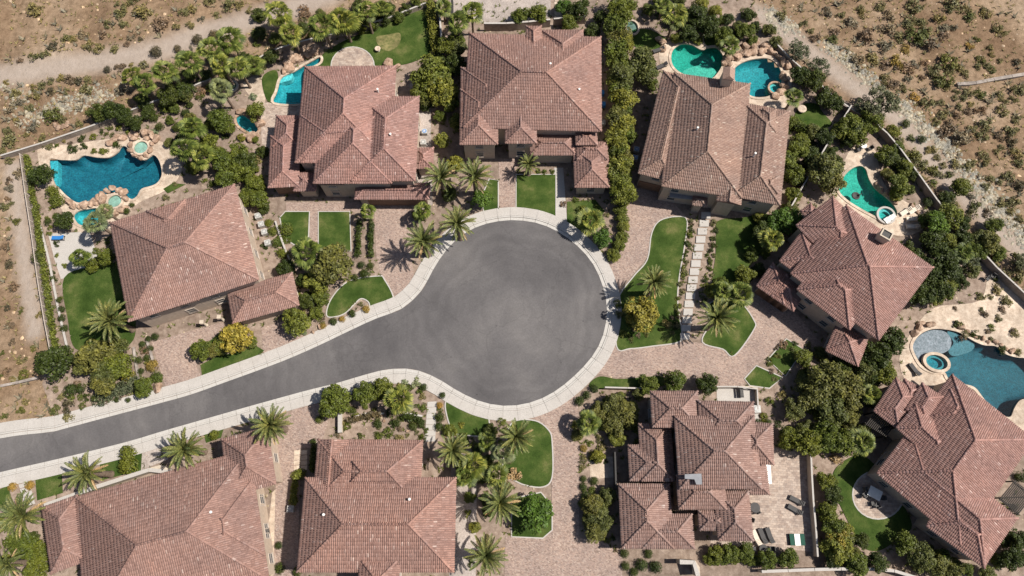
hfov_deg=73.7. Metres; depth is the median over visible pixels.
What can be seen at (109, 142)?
boulder
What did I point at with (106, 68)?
clipped shrub
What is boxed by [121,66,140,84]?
fan palm
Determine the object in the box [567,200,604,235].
lawn
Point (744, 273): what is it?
tree
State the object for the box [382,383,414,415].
fan palm
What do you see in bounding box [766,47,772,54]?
boulder
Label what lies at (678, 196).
balcony floor
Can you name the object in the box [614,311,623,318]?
garden shrub
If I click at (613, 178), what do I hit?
tree
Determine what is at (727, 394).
patio
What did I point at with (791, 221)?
tree
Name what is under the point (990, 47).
desert shrub
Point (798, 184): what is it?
leafy bush
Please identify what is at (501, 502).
date palm
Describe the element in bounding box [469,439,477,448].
garden shrub
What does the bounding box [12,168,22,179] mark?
desert shrub
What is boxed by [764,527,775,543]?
sun lounger
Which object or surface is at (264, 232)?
air conditioner
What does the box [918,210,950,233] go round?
tree
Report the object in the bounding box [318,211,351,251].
lawn
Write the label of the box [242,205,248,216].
window
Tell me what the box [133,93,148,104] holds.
leafy bush
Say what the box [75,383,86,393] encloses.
clipped shrub
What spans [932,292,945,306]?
tree
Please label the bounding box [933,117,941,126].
desert shrub
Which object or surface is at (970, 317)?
patio
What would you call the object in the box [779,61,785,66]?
boulder
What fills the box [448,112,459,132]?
tree
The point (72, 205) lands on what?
boulder
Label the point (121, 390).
hedge
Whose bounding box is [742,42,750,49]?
boulder
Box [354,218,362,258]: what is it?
hedge
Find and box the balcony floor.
[669,193,692,199]
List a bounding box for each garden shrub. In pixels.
[42,143,52,150]
[47,169,57,177]
[49,274,58,281]
[67,144,77,153]
[77,135,84,142]
[78,142,87,148]
[78,402,86,409]
[83,393,90,401]
[89,133,96,139]
[98,148,108,153]
[112,141,121,148]
[115,124,122,130]
[162,194,169,199]
[194,86,206,95]
[195,92,204,101]
[207,180,217,188]
[221,134,228,139]
[248,93,256,100]
[252,40,260,46]
[276,234,286,246]
[281,250,290,260]
[297,4,311,18]
[343,421,351,430]
[375,431,383,439]
[383,426,393,436]
[386,409,392,417]
[394,434,403,439]
[411,376,420,387]
[419,392,425,399]
[419,402,426,412]
[464,509,470,518]
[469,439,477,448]
[497,417,506,425]
[506,467,521,480]
[579,460,585,469]
[580,454,586,460]
[595,434,603,443]
[597,443,605,450]
[613,299,621,308]
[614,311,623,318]
[619,329,629,337]
[662,319,671,328]
[685,230,692,238]
[759,413,768,422]
[765,396,773,405]
[766,357,773,366]
[774,420,781,427]
[777,390,786,397]
[779,339,787,348]
[828,452,843,464]
[959,335,966,341]
[961,330,968,337]
[976,293,986,300]
[979,310,988,317]
[988,324,994,331]
[991,283,1003,295]
[995,314,1002,322]
[998,305,1006,314]
[998,345,1006,354]
[1000,294,1013,307]
[1010,328,1019,337]
[1014,348,1021,356]
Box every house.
[40,429,282,575]
[109,183,300,326]
[267,65,433,205]
[296,438,456,575]
[459,25,610,193]
[618,390,774,549]
[636,66,790,215]
[754,196,934,366]
[864,374,1023,568]
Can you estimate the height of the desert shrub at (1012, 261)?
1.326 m
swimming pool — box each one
[46,144,164,204]
[72,206,100,227]
[234,114,260,132]
[271,55,322,106]
[669,42,724,78]
[733,56,783,99]
[836,163,899,223]
[910,326,1023,419]
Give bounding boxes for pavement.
[0,207,621,487]
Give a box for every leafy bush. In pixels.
[29,531,40,539]
[83,258,99,272]
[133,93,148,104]
[136,96,153,108]
[140,105,155,119]
[158,103,172,112]
[163,137,173,147]
[165,115,174,124]
[168,104,180,113]
[171,123,179,131]
[175,133,182,139]
[184,73,195,82]
[184,112,196,117]
[186,101,193,107]
[197,68,211,81]
[204,118,217,130]
[205,83,217,91]
[237,51,250,64]
[237,134,245,141]
[244,174,257,184]
[245,336,257,348]
[250,8,266,22]
[250,26,266,41]
[252,136,258,142]
[255,146,268,158]
[257,206,269,214]
[268,32,280,44]
[295,273,309,287]
[298,23,308,35]
[309,305,322,319]
[315,8,325,14]
[351,0,366,10]
[356,25,366,34]
[372,20,378,30]
[379,14,391,25]
[385,3,395,13]
[392,11,404,23]
[400,3,411,14]
[411,0,423,7]
[411,208,424,220]
[419,99,432,111]
[433,110,446,121]
[434,53,445,65]
[444,424,457,436]
[458,432,469,445]
[463,491,473,503]
[468,522,481,533]
[472,445,481,454]
[479,475,487,482]
[480,494,488,503]
[482,507,492,516]
[483,423,497,433]
[485,454,494,465]
[571,427,583,440]
[590,449,605,463]
[606,248,620,262]
[611,239,625,250]
[612,203,627,213]
[614,212,629,222]
[615,231,629,242]
[616,221,629,231]
[632,388,644,401]
[632,422,640,434]
[642,3,655,16]
[647,78,658,90]
[670,32,682,43]
[671,0,686,3]
[693,36,702,45]
[702,553,714,565]
[707,5,721,15]
[712,276,728,287]
[717,14,725,23]
[722,13,734,24]
[732,20,742,32]
[741,7,757,20]
[743,247,758,261]
[746,35,757,44]
[747,556,756,566]
[751,21,760,31]
[752,212,763,223]
[753,262,765,276]
[753,553,760,566]
[759,248,770,258]
[762,24,776,34]
[768,35,782,48]
[783,201,799,214]
[789,116,800,130]
[794,175,806,186]
[800,158,807,169]
[808,146,818,156]
[809,409,822,420]
[812,346,827,360]
[824,146,838,156]
[840,136,853,147]
[880,168,894,181]
[886,124,901,136]
[889,190,903,201]
[890,157,904,169]
[891,141,904,153]
[906,170,917,181]
[908,185,915,194]
[910,563,921,570]
[955,275,970,289]
[964,562,974,575]
[990,553,1003,569]
[1000,537,1010,548]
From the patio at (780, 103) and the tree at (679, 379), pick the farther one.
the patio at (780, 103)
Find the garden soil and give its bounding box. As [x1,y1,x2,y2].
[0,0,1023,575]
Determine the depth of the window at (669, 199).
103.24 m
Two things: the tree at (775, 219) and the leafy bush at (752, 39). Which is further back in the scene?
the leafy bush at (752, 39)
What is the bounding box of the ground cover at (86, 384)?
[0,0,1019,575]
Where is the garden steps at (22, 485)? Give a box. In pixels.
[19,483,34,504]
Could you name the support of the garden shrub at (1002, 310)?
on the garden soil
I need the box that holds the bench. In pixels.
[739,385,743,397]
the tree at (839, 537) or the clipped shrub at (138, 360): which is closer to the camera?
the tree at (839, 537)
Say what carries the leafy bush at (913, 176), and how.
on the garden soil
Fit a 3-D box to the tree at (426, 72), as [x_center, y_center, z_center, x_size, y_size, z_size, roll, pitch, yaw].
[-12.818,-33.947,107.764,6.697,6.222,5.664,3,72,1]
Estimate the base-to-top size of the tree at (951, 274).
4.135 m
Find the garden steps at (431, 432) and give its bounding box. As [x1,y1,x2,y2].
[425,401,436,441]
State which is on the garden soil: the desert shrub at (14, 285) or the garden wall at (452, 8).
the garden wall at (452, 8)
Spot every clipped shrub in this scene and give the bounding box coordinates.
[7,482,17,491]
[24,480,34,489]
[30,251,45,264]
[43,218,51,225]
[44,185,60,197]
[48,192,64,207]
[57,314,66,321]
[58,306,64,311]
[60,324,68,331]
[62,384,75,396]
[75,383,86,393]
[103,66,111,72]
[117,444,137,460]
[118,455,139,473]
[120,368,135,381]
[134,356,142,363]
[138,341,145,346]
[142,354,149,360]
[146,359,158,371]
[149,45,161,58]
[149,114,158,122]
[151,332,159,340]
[151,371,163,382]
[155,122,164,130]
[173,44,180,51]
[181,108,189,115]
[191,34,202,44]
[208,29,217,39]
[209,430,219,440]
[264,219,272,226]
[267,227,277,236]
[271,238,280,247]
[274,541,281,549]
[274,561,284,574]
[276,249,285,257]
[278,222,293,236]
[292,565,299,575]
[296,468,305,479]
[315,414,324,423]
[329,318,336,325]
[347,407,356,414]
[348,310,355,317]
[350,274,358,280]
[357,261,365,267]
[360,268,370,278]
[362,305,369,312]
[366,262,374,269]
[373,419,381,427]
[392,418,400,426]
[408,421,416,430]
[417,419,425,428]
[419,383,427,390]
[434,412,445,422]
[435,422,443,431]
[442,423,453,435]
[574,396,584,406]
[579,482,586,489]
[580,444,587,451]
[581,491,590,499]
[582,390,591,399]
[588,486,595,493]
[589,477,597,485]
[590,383,598,392]
[620,549,629,558]
[621,561,629,570]
[629,568,638,575]
[635,558,647,571]
[644,549,652,558]
[649,561,662,573]
[900,119,910,127]
[917,134,926,142]
[922,197,933,206]
[1014,471,1023,482]
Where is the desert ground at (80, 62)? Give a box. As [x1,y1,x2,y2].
[0,0,1023,421]
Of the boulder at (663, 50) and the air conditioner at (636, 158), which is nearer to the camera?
the air conditioner at (636, 158)
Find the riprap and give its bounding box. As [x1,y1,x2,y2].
[0,2,1023,252]
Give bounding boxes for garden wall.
[0,78,211,158]
[0,377,39,386]
[40,227,68,347]
[44,465,173,505]
[132,347,139,378]
[146,341,154,360]
[259,2,426,58]
[274,221,294,267]
[338,410,342,432]
[439,16,442,53]
[451,0,453,14]
[484,19,549,30]
[553,15,585,25]
[604,387,640,389]
[613,452,616,489]
[676,559,699,575]
[717,386,758,408]
[758,567,914,575]
[774,44,853,113]
[791,174,809,205]
[806,454,818,556]
[821,105,851,153]
[852,110,1023,301]
[955,73,1023,86]
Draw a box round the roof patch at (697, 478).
[685,474,701,484]
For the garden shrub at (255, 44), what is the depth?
112.75 m
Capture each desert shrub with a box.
[0,147,6,153]
[0,242,8,249]
[0,413,8,418]
[1,126,11,134]
[1,131,16,148]
[1,367,10,376]
[2,204,9,210]
[3,106,14,115]
[3,184,13,192]
[4,157,13,164]
[4,258,12,268]
[5,176,12,185]
[5,322,14,328]
[8,281,20,291]
[9,88,21,98]
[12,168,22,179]
[12,218,21,225]
[13,97,25,105]
[15,406,25,413]
[16,354,27,364]
[18,369,28,380]
[21,398,28,405]
[24,103,34,111]
[25,122,38,133]
[26,2,44,17]
[26,88,40,99]
[27,53,40,60]
[35,310,42,317]
[37,81,45,89]
[38,134,45,140]
[39,49,48,58]
[42,107,62,124]
[46,77,54,84]
[46,87,54,95]
[47,41,56,50]
[49,404,59,414]
[56,73,65,81]
[57,117,65,123]
[57,392,66,400]
[60,33,71,42]
[62,399,74,413]
[62,413,75,421]
[64,74,76,85]
[73,77,81,85]
[74,120,83,127]
[76,30,86,39]
[79,84,92,94]
[81,40,95,50]
[82,75,92,84]
[92,43,104,53]
[98,30,106,38]
[103,20,111,28]
[110,44,118,53]
[113,7,126,20]
[113,63,126,71]
[114,85,129,95]
[119,21,128,28]
[121,0,130,7]
[127,34,135,41]
[131,2,152,19]
[139,60,147,68]
[151,16,169,31]
[172,22,180,28]
[177,7,189,15]
[185,21,194,28]
[187,4,196,12]
[202,0,215,5]
[222,0,233,12]
[234,0,244,10]
[245,6,253,14]
[776,9,787,20]
[799,20,807,26]
[809,33,821,42]
[821,6,832,17]
[826,34,837,43]
[830,28,840,35]
[836,11,845,18]
[843,16,859,28]
[851,53,865,65]
[856,4,865,9]
[856,27,873,45]
[858,8,868,18]
[866,52,878,66]
[874,0,885,11]
[878,21,896,34]
[879,39,893,54]
[879,74,891,85]
[881,60,890,69]
[882,9,894,22]
[887,79,899,88]
[889,54,903,69]
[894,31,903,43]
[896,137,904,144]
[899,84,906,93]
[901,14,916,28]
[901,43,910,53]
[901,61,915,75]
[903,26,928,46]
[903,75,913,83]
[904,0,924,14]
[904,147,922,161]
[907,134,914,142]
[909,92,920,100]
[910,59,919,68]
[914,157,928,169]
[915,18,928,26]
[919,25,932,35]
[919,96,935,110]
[920,60,928,65]
[921,38,936,50]
[925,145,937,153]
[925,146,934,153]
[926,63,941,76]
[926,165,937,177]
[930,179,937,186]
[931,72,955,88]
[932,13,946,25]
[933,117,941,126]
[933,153,941,161]
[935,99,944,105]
[935,107,949,119]
[935,188,950,201]
[937,129,949,137]
[937,171,945,178]
[938,23,950,31]
[938,32,948,40]
[939,53,959,70]
[942,0,964,13]
[942,118,957,132]
[943,67,955,75]
[945,4,952,13]
[946,170,954,178]
[950,109,961,119]
[951,130,973,146]
[951,159,962,168]
[956,102,963,109]
[957,65,964,74]
[958,95,967,101]
[961,69,968,78]
[962,5,972,13]
[963,12,976,22]
[963,88,974,96]
[963,107,972,115]
[963,160,972,171]
[964,208,978,218]
[965,42,975,49]
[966,125,978,132]
[967,192,974,200]
[968,160,976,166]
[968,200,981,211]
[973,106,986,115]
[974,88,985,99]
[975,63,980,70]
[976,55,985,62]
[976,131,989,140]
[977,150,988,158]
[978,117,993,133]
[980,9,991,17]
[980,156,991,166]
[981,61,990,68]
[982,182,990,190]
[983,173,994,182]
[983,207,993,217]
[986,44,993,51]
[987,65,996,73]
[990,23,1003,34]
[994,90,1004,98]
[994,130,1004,141]
[995,103,1010,117]
[996,30,1008,36]
[996,177,1003,185]
[996,195,1011,207]
[997,144,1005,150]
[999,98,1009,104]
[1001,170,1015,180]
[1002,125,1019,136]
[1003,269,1011,276]
[1005,135,1018,146]
[1005,207,1014,216]
[1007,196,1021,208]
[1008,96,1018,103]
[1009,252,1022,268]
[1010,84,1023,95]
[1010,147,1023,159]
[1010,265,1023,279]
[1011,115,1021,124]
[1012,58,1021,65]
[1012,158,1023,168]
[1012,277,1020,284]
[1013,179,1023,192]
[1014,214,1023,223]
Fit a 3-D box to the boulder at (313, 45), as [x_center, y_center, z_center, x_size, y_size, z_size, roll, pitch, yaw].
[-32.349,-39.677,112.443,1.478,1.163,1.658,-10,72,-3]
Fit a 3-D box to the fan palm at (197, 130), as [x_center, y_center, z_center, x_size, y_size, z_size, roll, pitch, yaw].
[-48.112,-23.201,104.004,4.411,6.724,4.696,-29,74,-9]
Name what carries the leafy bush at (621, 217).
on the garden soil
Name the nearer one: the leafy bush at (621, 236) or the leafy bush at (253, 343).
the leafy bush at (253, 343)
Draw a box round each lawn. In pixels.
[0,486,9,504]
[35,474,62,499]
[62,263,135,349]
[100,453,141,479]
[164,183,185,192]
[200,346,263,374]
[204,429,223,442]
[210,332,227,341]
[262,70,277,102]
[279,211,309,244]
[317,7,430,65]
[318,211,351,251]
[326,275,393,317]
[445,401,489,436]
[483,179,498,210]
[502,419,553,487]
[511,492,552,538]
[516,174,555,215]
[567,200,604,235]
[589,376,665,388]
[616,216,687,350]
[630,28,665,49]
[701,300,755,356]
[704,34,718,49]
[712,214,768,283]
[744,365,782,388]
[767,338,803,376]
[794,103,831,127]
[833,455,911,550]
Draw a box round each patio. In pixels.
[37,137,181,232]
[49,232,96,278]
[243,75,265,105]
[260,102,300,152]
[269,490,274,575]
[286,202,374,211]
[331,46,374,65]
[410,83,432,209]
[449,442,476,575]
[450,0,550,22]
[589,456,616,477]
[620,542,895,575]
[659,38,791,109]
[710,448,812,551]
[717,387,758,420]
[833,145,922,235]
[852,472,901,519]
[899,273,1023,429]
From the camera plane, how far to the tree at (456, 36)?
111.00 m
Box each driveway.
[141,445,169,469]
[151,323,227,385]
[261,321,304,352]
[273,403,327,575]
[374,206,415,296]
[504,395,621,575]
[598,282,821,385]
[605,185,689,287]
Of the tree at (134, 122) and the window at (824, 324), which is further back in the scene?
the tree at (134, 122)
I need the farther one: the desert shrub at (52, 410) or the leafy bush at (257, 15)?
the leafy bush at (257, 15)
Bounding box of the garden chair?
[768,546,775,550]
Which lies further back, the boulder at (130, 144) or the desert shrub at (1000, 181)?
the boulder at (130, 144)
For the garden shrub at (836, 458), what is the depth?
92.13 m
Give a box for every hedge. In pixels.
[21,154,59,347]
[90,374,143,406]
[288,470,298,505]
[308,438,316,472]
[345,410,380,423]
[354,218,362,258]
[366,220,374,256]
[400,412,421,422]
[424,0,439,55]
[789,115,814,157]
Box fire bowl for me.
[797,105,806,112]
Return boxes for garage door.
[275,187,300,193]
[368,200,398,205]
[397,200,426,205]
[637,180,660,191]
[754,289,784,309]
[757,290,787,311]
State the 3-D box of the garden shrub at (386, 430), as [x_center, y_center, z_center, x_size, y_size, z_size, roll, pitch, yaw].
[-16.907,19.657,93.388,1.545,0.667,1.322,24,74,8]
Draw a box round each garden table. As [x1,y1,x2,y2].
[750,502,759,512]
[759,544,766,551]
[867,486,882,500]
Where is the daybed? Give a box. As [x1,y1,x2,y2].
[788,534,804,545]
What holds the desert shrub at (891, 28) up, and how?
on the desert ground at (80, 62)
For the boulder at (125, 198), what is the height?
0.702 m
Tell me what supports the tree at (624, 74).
on the garden soil
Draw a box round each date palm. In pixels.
[0,490,45,538]
[0,548,29,575]
[62,450,114,495]
[85,298,135,341]
[161,427,207,470]
[248,403,291,446]
[403,220,442,257]
[421,158,458,194]
[435,431,471,467]
[439,205,475,240]
[455,156,492,194]
[463,532,508,575]
[478,482,520,525]
[498,418,534,454]
[518,152,539,176]
[637,264,673,298]
[697,296,740,335]
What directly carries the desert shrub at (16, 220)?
on the desert ground at (80, 62)
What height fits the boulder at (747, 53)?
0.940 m
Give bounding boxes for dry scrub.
[0,0,1023,418]
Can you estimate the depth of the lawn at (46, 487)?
91.30 m
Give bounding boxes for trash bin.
[633,146,639,153]
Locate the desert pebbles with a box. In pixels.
[0,0,1023,419]
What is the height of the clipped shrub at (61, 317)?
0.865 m
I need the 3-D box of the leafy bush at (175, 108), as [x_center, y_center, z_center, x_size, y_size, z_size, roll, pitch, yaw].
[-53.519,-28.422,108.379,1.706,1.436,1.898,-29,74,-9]
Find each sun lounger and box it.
[51,235,64,240]
[652,45,664,53]
[656,61,667,69]
[753,529,761,545]
[757,528,768,543]
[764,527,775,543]
[787,504,803,514]
[789,495,805,505]
[900,206,912,216]
[906,216,917,221]
[906,224,920,228]
[908,363,921,375]
[909,204,920,213]
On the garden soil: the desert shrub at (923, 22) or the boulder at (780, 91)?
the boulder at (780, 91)
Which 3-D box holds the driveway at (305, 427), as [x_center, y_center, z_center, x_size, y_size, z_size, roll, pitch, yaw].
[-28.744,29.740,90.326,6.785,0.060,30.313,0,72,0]
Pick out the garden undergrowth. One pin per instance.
(678, 305)
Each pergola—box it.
[857,412,892,438]
[994,480,1023,514]
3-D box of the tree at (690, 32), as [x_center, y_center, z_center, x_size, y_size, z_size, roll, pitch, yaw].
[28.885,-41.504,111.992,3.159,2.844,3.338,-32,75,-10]
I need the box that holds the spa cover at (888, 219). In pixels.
[883,213,896,223]
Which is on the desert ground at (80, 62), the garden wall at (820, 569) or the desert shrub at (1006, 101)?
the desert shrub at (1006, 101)
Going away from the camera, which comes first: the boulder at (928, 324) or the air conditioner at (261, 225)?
the boulder at (928, 324)
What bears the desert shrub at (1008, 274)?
on the desert ground at (80, 62)
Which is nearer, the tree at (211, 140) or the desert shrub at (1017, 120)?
the tree at (211, 140)
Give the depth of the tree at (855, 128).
104.87 m
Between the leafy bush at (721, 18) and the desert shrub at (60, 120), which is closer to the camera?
the desert shrub at (60, 120)
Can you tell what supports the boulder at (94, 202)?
on the garden soil
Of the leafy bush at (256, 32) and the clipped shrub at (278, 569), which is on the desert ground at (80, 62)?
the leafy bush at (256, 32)
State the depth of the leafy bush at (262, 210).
102.79 m
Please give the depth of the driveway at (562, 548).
89.20 m
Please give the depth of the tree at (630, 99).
105.23 m
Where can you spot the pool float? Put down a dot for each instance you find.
(855, 195)
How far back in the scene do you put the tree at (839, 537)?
87.07 m
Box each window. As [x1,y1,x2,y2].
[148,313,160,318]
[185,308,198,313]
[209,294,220,298]
[215,298,227,304]
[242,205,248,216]
[253,248,259,259]
[259,494,264,503]
[263,523,269,533]
[264,528,270,538]
[268,552,274,563]
[273,453,278,463]
[330,190,341,195]
[475,145,483,148]
[475,152,484,156]
[516,144,524,147]
[516,151,524,155]
[586,188,594,192]
[648,407,650,418]
[665,195,675,200]
[669,188,679,193]
[741,206,752,212]
[746,201,757,204]
[797,302,806,310]
[802,297,813,305]
[817,319,828,327]
[825,315,835,322]
[874,458,885,465]
[877,480,889,487]
[900,502,914,509]
[923,530,939,537]
[947,547,963,554]
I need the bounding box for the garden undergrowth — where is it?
[44,37,1014,551]
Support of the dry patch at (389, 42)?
on the lawn at (414, 44)
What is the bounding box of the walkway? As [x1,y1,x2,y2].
[554,168,566,220]
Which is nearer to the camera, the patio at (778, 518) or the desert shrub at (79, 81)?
the patio at (778, 518)
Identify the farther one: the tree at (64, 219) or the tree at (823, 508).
the tree at (64, 219)
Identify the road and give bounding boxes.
[0,220,606,471]
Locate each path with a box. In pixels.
[294,450,306,469]
[309,212,317,242]
[499,159,515,207]
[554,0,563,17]
[680,212,710,339]
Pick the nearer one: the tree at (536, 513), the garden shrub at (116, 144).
the tree at (536, 513)
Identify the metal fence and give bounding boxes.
[19,153,51,348]
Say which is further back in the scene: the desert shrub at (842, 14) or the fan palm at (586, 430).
the desert shrub at (842, 14)
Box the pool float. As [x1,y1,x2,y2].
[851,192,861,199]
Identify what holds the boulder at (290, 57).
on the garden soil
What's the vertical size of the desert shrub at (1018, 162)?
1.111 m
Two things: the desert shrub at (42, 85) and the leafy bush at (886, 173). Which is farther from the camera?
the desert shrub at (42, 85)
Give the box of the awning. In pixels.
[766,465,771,483]
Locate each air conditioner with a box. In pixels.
[254,212,261,220]
[258,221,265,228]
[261,228,268,236]
[264,239,271,246]
[287,505,294,511]
[420,139,426,146]
[422,129,427,135]
[633,154,637,161]
[754,405,760,412]
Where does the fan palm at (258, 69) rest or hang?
on the patio at (255, 82)
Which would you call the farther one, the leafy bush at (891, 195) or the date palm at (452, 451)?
the leafy bush at (891, 195)
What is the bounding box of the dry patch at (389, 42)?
[376,33,400,50]
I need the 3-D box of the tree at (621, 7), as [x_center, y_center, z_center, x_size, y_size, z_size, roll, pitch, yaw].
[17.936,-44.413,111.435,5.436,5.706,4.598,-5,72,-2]
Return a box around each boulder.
[64,198,72,204]
[69,202,75,209]
[79,200,87,209]
[87,200,93,207]
[91,198,97,205]
[98,194,106,203]
[103,188,110,193]
[105,139,114,145]
[108,185,115,190]
[116,207,123,213]
[117,134,124,140]
[118,188,127,195]
[121,195,128,201]
[127,141,132,147]
[129,135,137,140]
[130,130,138,136]
[141,129,147,136]
[147,146,152,153]
[152,134,160,143]
[153,382,162,392]
[236,108,245,114]
[246,133,252,142]
[248,131,255,137]
[255,119,265,126]
[283,64,294,71]
[287,54,294,60]
[290,55,296,63]
[295,55,301,62]
[303,51,309,58]
[310,47,318,55]
[311,43,319,49]
[383,58,392,65]
[658,38,666,44]
[659,45,665,52]
[721,59,726,66]
[722,54,731,60]
[725,58,732,66]
[732,53,739,60]
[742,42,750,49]
[742,50,751,56]
[750,43,756,49]
[751,49,757,55]
[758,47,764,55]
[760,43,768,47]
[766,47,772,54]
[772,92,779,99]
[775,54,781,59]
[776,88,785,94]
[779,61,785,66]
[779,70,786,79]
[779,82,788,89]
[780,55,786,61]
[784,59,792,69]
[876,183,883,191]
[883,189,889,195]
[910,329,919,336]
[916,321,924,324]
[916,324,922,330]
[925,322,931,327]
[957,325,965,329]
[969,329,980,339]
[1008,348,1015,353]
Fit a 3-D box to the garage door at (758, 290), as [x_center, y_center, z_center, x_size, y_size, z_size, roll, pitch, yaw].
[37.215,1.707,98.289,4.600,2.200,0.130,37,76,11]
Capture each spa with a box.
[106,193,123,209]
[132,140,149,155]
[229,80,238,91]
[625,19,639,35]
[765,81,781,95]
[872,206,895,224]
[920,352,950,372]
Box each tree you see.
[2,532,18,554]
[9,532,41,559]
[21,555,48,575]
[24,539,47,564]
[26,163,51,186]
[33,345,73,381]
[53,211,73,229]
[72,353,90,375]
[75,339,116,374]
[85,103,105,122]
[89,360,117,387]
[89,372,117,396]
[96,247,113,265]
[101,100,124,118]
[102,352,135,378]
[107,336,129,355]
[115,107,132,123]
[124,114,142,130]
[134,376,152,398]
[156,83,182,105]
[174,79,196,99]
[179,88,192,102]
[184,159,199,175]
[189,338,211,361]
[199,133,220,154]
[203,343,218,357]
[206,108,233,132]
[212,147,233,171]
[213,337,227,355]
[214,170,237,187]
[218,118,235,133]
[219,322,253,354]
[229,142,248,164]
[229,160,255,182]
[234,151,257,170]
[238,187,251,206]
[244,176,265,195]
[245,101,265,122]
[249,60,263,74]
[249,191,268,207]
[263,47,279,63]
[275,259,295,274]
[281,307,311,337]
[291,235,322,270]
[298,292,314,308]
[302,271,329,293]
[311,242,352,284]
[311,288,330,306]
[318,383,352,418]
[352,380,375,406]
[362,11,377,27]
[371,377,394,400]
[408,53,450,88]
[410,81,432,100]
[419,94,431,106]
[426,77,459,106]
[432,132,451,147]
[437,35,455,54]
[439,94,459,111]
[440,185,456,201]
[445,54,466,76]
[447,155,463,171]
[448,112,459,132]
[449,31,464,41]
[450,39,467,55]
[470,189,493,207]
[510,7,529,24]
[517,491,553,535]
[528,4,546,23]
[554,0,571,14]
[562,14,577,29]
[567,0,589,21]
[580,493,602,519]
[581,514,589,529]
[583,22,600,36]
[585,523,606,543]
[587,506,615,532]
[589,400,605,418]
[592,228,611,248]
[593,9,607,26]
[599,487,616,507]
[601,412,623,437]
[602,13,628,37]
[602,393,623,416]
[604,39,628,61]
[604,127,629,150]
[605,51,629,68]
[605,74,620,92]
[605,105,630,128]
[606,0,637,21]
[606,22,631,42]
[606,62,634,90]
[606,155,634,176]
[607,83,629,102]
[607,140,628,159]
[607,171,633,196]
[608,102,632,113]
[608,431,625,446]
[609,114,636,131]
[609,149,634,170]
[609,180,637,205]
[611,60,634,74]
[611,87,639,109]
[612,31,633,55]
[615,399,639,426]
[616,124,638,143]
[622,295,659,332]
[623,414,637,429]
[628,45,656,77]
[635,65,658,86]
[638,374,659,394]
[664,369,686,390]
[678,24,698,42]
[686,4,707,27]
[691,0,709,11]
[695,372,717,395]
[699,14,720,38]
[703,283,720,298]
[707,544,724,562]
[713,26,734,47]
[722,541,738,563]
[734,22,755,38]
[734,264,757,283]
[738,541,753,561]
[752,220,769,238]
[758,547,776,569]
[765,210,785,233]
[776,547,798,568]
[778,206,802,234]
[778,425,792,442]
[778,426,798,450]
[784,150,797,170]
[784,164,804,185]
[784,397,805,421]
[785,187,802,203]
[788,38,810,60]
[788,140,809,159]
[789,66,808,85]
[790,132,810,148]
[791,427,822,457]
[793,373,814,392]
[794,349,812,368]
[795,420,814,434]
[797,368,808,378]
[797,383,828,409]
[801,68,826,93]
[804,152,823,169]
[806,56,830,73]
[806,123,819,139]
[806,152,844,187]
[806,359,845,398]
[811,419,842,452]
[815,86,837,107]
[815,127,835,147]
[815,501,838,521]
[816,394,850,425]
[816,471,836,491]
[818,540,834,556]
[819,173,846,197]
[821,509,846,535]
[823,473,838,488]
[824,485,843,505]
[824,533,853,565]
[825,530,849,548]
[826,94,844,110]
[826,556,839,568]
[830,122,846,140]
[831,155,845,170]
[832,112,863,138]
[832,356,854,370]
[833,370,866,407]
[835,428,858,457]
[841,399,862,421]
[841,417,858,430]
[841,523,854,537]
[843,120,861,134]
[844,551,868,575]
[846,536,854,545]
[849,127,868,146]
[850,546,860,556]
[851,424,870,446]
[852,359,877,382]
[852,532,869,550]
[854,94,876,114]
[859,109,884,133]
[861,341,891,371]
[862,371,881,386]
[863,84,901,116]
[865,391,879,407]
[867,551,890,573]
[874,145,895,163]
[875,326,907,354]
[876,364,896,385]
[879,147,899,166]
[888,174,910,197]
[893,529,918,556]
[896,160,914,176]
[903,240,915,252]
[906,540,937,573]
[908,281,937,305]
[913,248,926,260]
[917,210,932,228]
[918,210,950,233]
[919,229,948,251]
[921,256,942,284]
[923,553,949,575]
[928,243,958,269]
[929,279,954,303]
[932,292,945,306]
[933,548,950,562]
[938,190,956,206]
[938,202,964,229]
[938,259,963,281]
[940,233,957,250]
[943,279,958,299]
[945,557,964,575]
[948,178,973,195]
[949,556,964,574]
[953,216,970,229]
[955,230,973,243]
[960,252,980,269]
[962,261,980,278]
[967,241,988,259]
[970,229,984,244]
[977,565,997,575]
[978,230,1001,254]
[983,217,1004,232]
[991,245,1007,261]
[994,546,1023,571]
[1006,527,1023,550]
[1015,253,1023,269]
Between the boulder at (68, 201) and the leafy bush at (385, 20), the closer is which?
the boulder at (68, 201)
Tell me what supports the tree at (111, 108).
on the garden soil
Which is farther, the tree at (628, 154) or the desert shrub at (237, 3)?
the desert shrub at (237, 3)
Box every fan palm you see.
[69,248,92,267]
[81,211,111,234]
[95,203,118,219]
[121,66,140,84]
[132,72,157,99]
[151,60,180,85]
[169,139,199,161]
[173,50,204,80]
[177,117,208,139]
[190,144,217,173]
[195,36,225,65]
[209,54,234,85]
[209,77,234,108]
[216,26,246,54]
[224,56,251,88]
[245,55,265,76]
[263,1,292,35]
[278,21,303,53]
[307,13,340,48]
[326,6,361,42]
[352,0,377,33]
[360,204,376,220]
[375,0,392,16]
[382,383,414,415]
[412,201,431,220]
[435,0,451,21]
[448,9,469,35]
[455,465,478,487]
[457,452,487,479]
[461,1,483,32]
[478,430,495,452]
[483,460,508,487]
[489,442,515,464]
[573,207,605,235]
[575,409,602,436]
[654,0,671,19]
[662,3,687,37]
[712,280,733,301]
[719,36,739,58]
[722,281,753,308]
[758,227,784,251]
[784,88,803,109]
[849,428,875,456]
[861,385,881,404]
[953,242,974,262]

